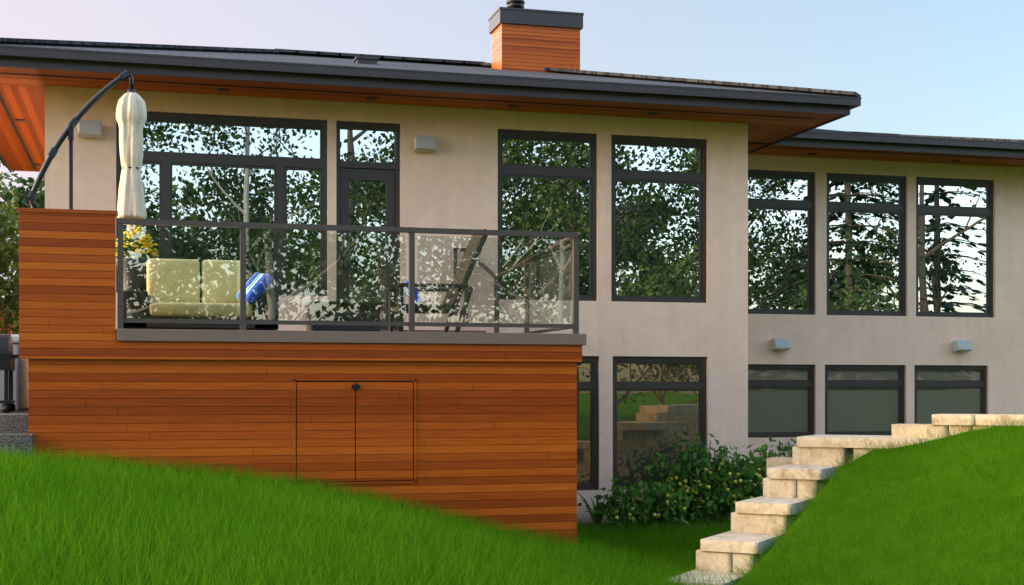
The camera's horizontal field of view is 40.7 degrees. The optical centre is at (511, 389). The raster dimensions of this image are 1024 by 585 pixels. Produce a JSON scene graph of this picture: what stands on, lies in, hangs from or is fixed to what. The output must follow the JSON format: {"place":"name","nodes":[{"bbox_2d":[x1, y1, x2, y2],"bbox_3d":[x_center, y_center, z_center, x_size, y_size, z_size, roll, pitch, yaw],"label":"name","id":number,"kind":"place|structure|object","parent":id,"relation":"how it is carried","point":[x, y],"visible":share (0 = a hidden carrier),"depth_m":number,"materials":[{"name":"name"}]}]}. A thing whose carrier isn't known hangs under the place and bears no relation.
{"place":"outdoors","nodes":[
{"label":"outdoors","id":0,"kind":"place"},
{"bbox_2d":[45,86,747,522],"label":"house wall","id":1,"kind":"structure","parent":0,"point":[451,182],"depth_m":17.96,"materials":[{"name":"beige paint"}]},
{"bbox_2d":[0,413,1023,584],"bbox_3d":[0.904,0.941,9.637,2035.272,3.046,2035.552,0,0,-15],"label":"lawn","id":2,"kind":"structure","parent":0,"point":[946,510],"depth_m":11.71,"materials":[{"name":"green plant"}]},
{"bbox_2d":[0,304,18,333],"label":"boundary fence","id":3,"kind":"object","parent":2,"relation":"on","point":[9,330],"depth_m":24.52,"materials":[{"name":"brown wood"}]},
{"bbox_2d":[0,189,25,333],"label":"maple tree","id":4,"kind":"object","parent":2,"relation":"on","point":[10,299],"visible":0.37,"depth_m":22.51,"materials":[{"name":"green plant"}]},
{"bbox_2d":[0,410,33,458],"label":"patio aggregate","id":5,"kind":"object","parent":2,"relation":"on","point":[14,429],"visible":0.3,"depth_m":13.30,"materials":[{"name":"concrete"}]},
{"bbox_2d":[0,334,18,412],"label":"barbecue","id":6,"kind":"object","parent":5,"relation":"on","point":[7,360],"visible":0.94,"depth_m":14.38,"materials":[{"name":"black metal"}]},
{"bbox_2d":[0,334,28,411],"bbox_3d":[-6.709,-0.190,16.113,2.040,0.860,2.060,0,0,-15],"label":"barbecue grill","id":7,"kind":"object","parent":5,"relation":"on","point":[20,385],"visible":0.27,"depth_m":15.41,"materials":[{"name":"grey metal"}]},
{"bbox_2d":[0,162,44,302],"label":"maple tree","id":8,"kind":"object","parent":2,"relation":"on","point":[6,195],"visible":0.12,"depth_m":27.12,"materials":[{"name":"green plant"}]},
{"bbox_2d":[28,359,576,544],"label":"wood-clad wall","id":9,"kind":"structure","parent":2,"relation":"on","point":[496,439],"depth_m":14.04,"materials":[{"name":"wood"}]},
{"bbox_2d":[17,208,581,361],"bbox_3d":[-2.003,-1.018,13.948,5.650,1.435,0.167,0,0,-15],"label":"deck cedar band privacy screen","id":10,"kind":"object","parent":9,"relation":"on","point":[67,284],"visible":1,"depth_m":13.33,"materials":[{"name":"brown wood"}]},
{"bbox_2d":[578,520,730,529],"bbox_3d":[2.107,1.777,18.216,2.500,0.033,0.700,0,0,-15],"label":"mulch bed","id":11,"kind":"object","parent":2,"relation":"on","point":[609,527],"visible":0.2,"depth_m":18.07,"materials":[{"name":"brown soil"}]},
{"bbox_2d":[577,433,804,529],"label":"flowering shrubs","id":12,"kind":"object","parent":2,"relation":"on","point":[706,502],"visible":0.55,"depth_m":18.18,"materials":[{"name":"green plant"}]},
{"bbox_2d":[665,414,1023,584],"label":"stone steps","id":13,"kind":"structure","parent":2,"relation":"on","point":[787,481],"depth_m":14.53,"materials":[{"name":"stone"}]},
{"bbox_2d":[0,0,1023,297],"label":"sky","id":14,"kind":"structure","parent":0,"point":[952,68],"materials":[{"name":"blue"}]},
{"bbox_2d":[748,154,1023,485],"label":"house wall","id":15,"kind":"structure","parent":0,"point":[820,338],"depth_m":22.10,"materials":[{"name":"beige paint"}]},
{"bbox_3d":[1.891,-0.550,23.620,18.120,6.300,9.348,0,0,-15],"label":"house","id":16,"kind":"object","parent":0,"visible":0},
{"bbox_2d":[116,329,585,344],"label":"deck floor","id":17,"kind":"structure","parent":16,"relation":"attached to","point":[199,335],"depth_m":13.93,"materials":[{"name":"grey concrete"}]},
{"bbox_2d":[25,70,135,208],"bbox_3d":[-4.359,-1.924,13.913,1.007,2.667,0.733,0,0,7],"label":"umbrella stand","id":18,"kind":"object","parent":17,"relation":"on","point":[68,131],"visible":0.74,"depth_m":13.90,"materials":[{"name":"black metal"}]},
{"bbox_2d":[116,92,146,218],"bbox_3d":[-3.878,-2.393,14.072,0.307,1.295,0.293,0,0,-15],"label":"closed patio umbrella","id":19,"kind":"object","parent":18,"relation":"hanging from","point":[131,114],"visible":0.98,"depth_m":13.99,"materials":[{"name":"beige fabric"}]},
{"bbox_2d":[116,227,157,290],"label":"potted flowers","id":20,"kind":"object","parent":17,"relation":"on","point":[137,243],"visible":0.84,"depth_m":14.90,"materials":[{"name":"yellow plant"}]},
{"bbox_2d":[124,279,278,329],"bbox_3d":[-3.299,-0.890,14.593,1.580,0.600,0.800,0,0,-15],"label":"outdoor sofa","id":21,"kind":"object","parent":17,"relation":"on","point":[265,306],"visible":0.2,"depth_m":14.21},
{"bbox_2d":[147,258,272,317],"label":"sofa cushions","id":22,"kind":"object","parent":21,"relation":"on","point":[173,287],"visible":0.85,"depth_m":14.63,"materials":[{"name":"yellow fabric"}]},
{"bbox_2d":[303,301,383,330],"bbox_3d":[-1.870,-0.775,15.287,0.800,0.370,0.660,0,0,-15],"label":"coffee table","id":23,"kind":"object","parent":17,"relation":"on","point":[340,311],"visible":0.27,"depth_m":15.00,"materials":[{"name":"wicker"}]},
{"bbox_2d":[117,218,578,333],"bbox_3d":[-1.998,-1.205,15.629,4.686,1.230,3.428,0,0,-15],"label":"deck railing","id":24,"kind":"object","parent":17,"relation":"on","point":[411,323],"visible":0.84,"depth_m":14.12,"materials":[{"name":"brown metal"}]},
{"bbox_2d":[380,329,485,332],"bbox_3d":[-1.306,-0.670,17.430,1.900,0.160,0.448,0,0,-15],"label":"outdoor rug","id":25,"kind":"object","parent":17,"relation":"on","point":[381,330],"visible":0.14,"depth_m":17.29,"materials":[{"name":"grey fabric"}]},
{"bbox_2d":[387,229,487,331],"bbox_3d":[-0.854,-1.205,15.792,1.086,1.239,0.710,0,0,-15],"label":"wicker lounge chair","id":26,"kind":"object","parent":17,"relation":"on","point":[456,287],"visible":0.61,"depth_m":15.60,"materials":[{"name":"black wicker"}]},
{"bbox_2d":[403,281,422,303],"bbox_3d":[-1.141,-1.103,15.710,0.210,0.264,0.320,0,0,-15],"label":"pillow","id":27,"kind":"object","parent":26,"relation":"on","point":[418,299],"visible":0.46,"depth_m":15.58,"materials":[{"name":"fabric"}]},
{"bbox_2d":[336,121,399,329],"bbox_3d":[-1.838,-2.010,17.601,0.820,2.780,0.127,0,0,-15],"label":"patio door","id":28,"kind":"structure","parent":16,"relation":"attached to","point":[367,189],"depth_m":17.62,"materials":[{"name":"glass"}]},
{"bbox_2d":[0,38,861,172],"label":"roof","id":29,"kind":"structure","parent":16,"relation":"on","point":[275,65],"depth_m":17.05,"materials":[{"name":"grey metal"}]},
{"bbox_2d":[352,56,378,64],"bbox_3d":[-1.932,-4.280,18.221,0.300,0.160,0.340,0,0,-15],"label":"roof vent","id":30,"kind":"object","parent":29,"relation":"on","point":[365,60],"visible":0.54,"depth_m":18.07,"materials":[{"name":"grey metal"}]},
{"bbox_2d":[488,0,583,72],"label":"chimney","id":31,"kind":"object","parent":29,"relation":"on","point":[533,40],"visible":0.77,"depth_m":20.30,"materials":[{"name":"brown wood"}]},
{"bbox_2d":[0,67,1023,171],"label":"soffit","id":32,"kind":"structure","parent":16,"relation":"on","point":[22,96],"depth_m":17.80,"materials":[{"name":"brown wood"}]},
{"bbox_2d":[15,88,959,165],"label":"recessed lights","id":33,"kind":"object","parent":32,"relation":"attached to","point":[376,98],"visible":1,"depth_m":18.15,"materials":[{"name":"grey"}]},
{"bbox_2d":[78,120,972,351],"bbox_3d":[1.142,-1.925,19.315,13.838,2.624,1.130,0,0,-28],"label":"wall light","id":34,"kind":"object","parent":16,"relation":"attached to","point":[93,129],"depth_m":17.56,"materials":[{"name":"grey plastic"}]},
{"bbox_2d":[116,112,992,317],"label":"windows","id":35,"kind":"structure","parent":16,"relation":"attached to","point":[203,167],"depth_m":18.50,"materials":[{"name":"glass"}]},
{"bbox_2d":[576,356,705,489],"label":"windows","id":36,"kind":"structure","parent":16,"relation":"attached to","point":[659,405],"depth_m":18.57,"materials":[{"name":"glass"}]},
{"bbox_2d":[748,364,986,437],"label":"wing windows","id":37,"kind":"structure","parent":16,"relation":"attached to","point":[864,399],"depth_m":21.95,"materials":[{"name":"glass"}]},
{"bbox_2d":[748,129,1023,157],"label":"roof wing","id":38,"kind":"structure","parent":16,"relation":"on","point":[823,138],"depth_m":20.96,"materials":[{"name":"grey metal"}]}
]}

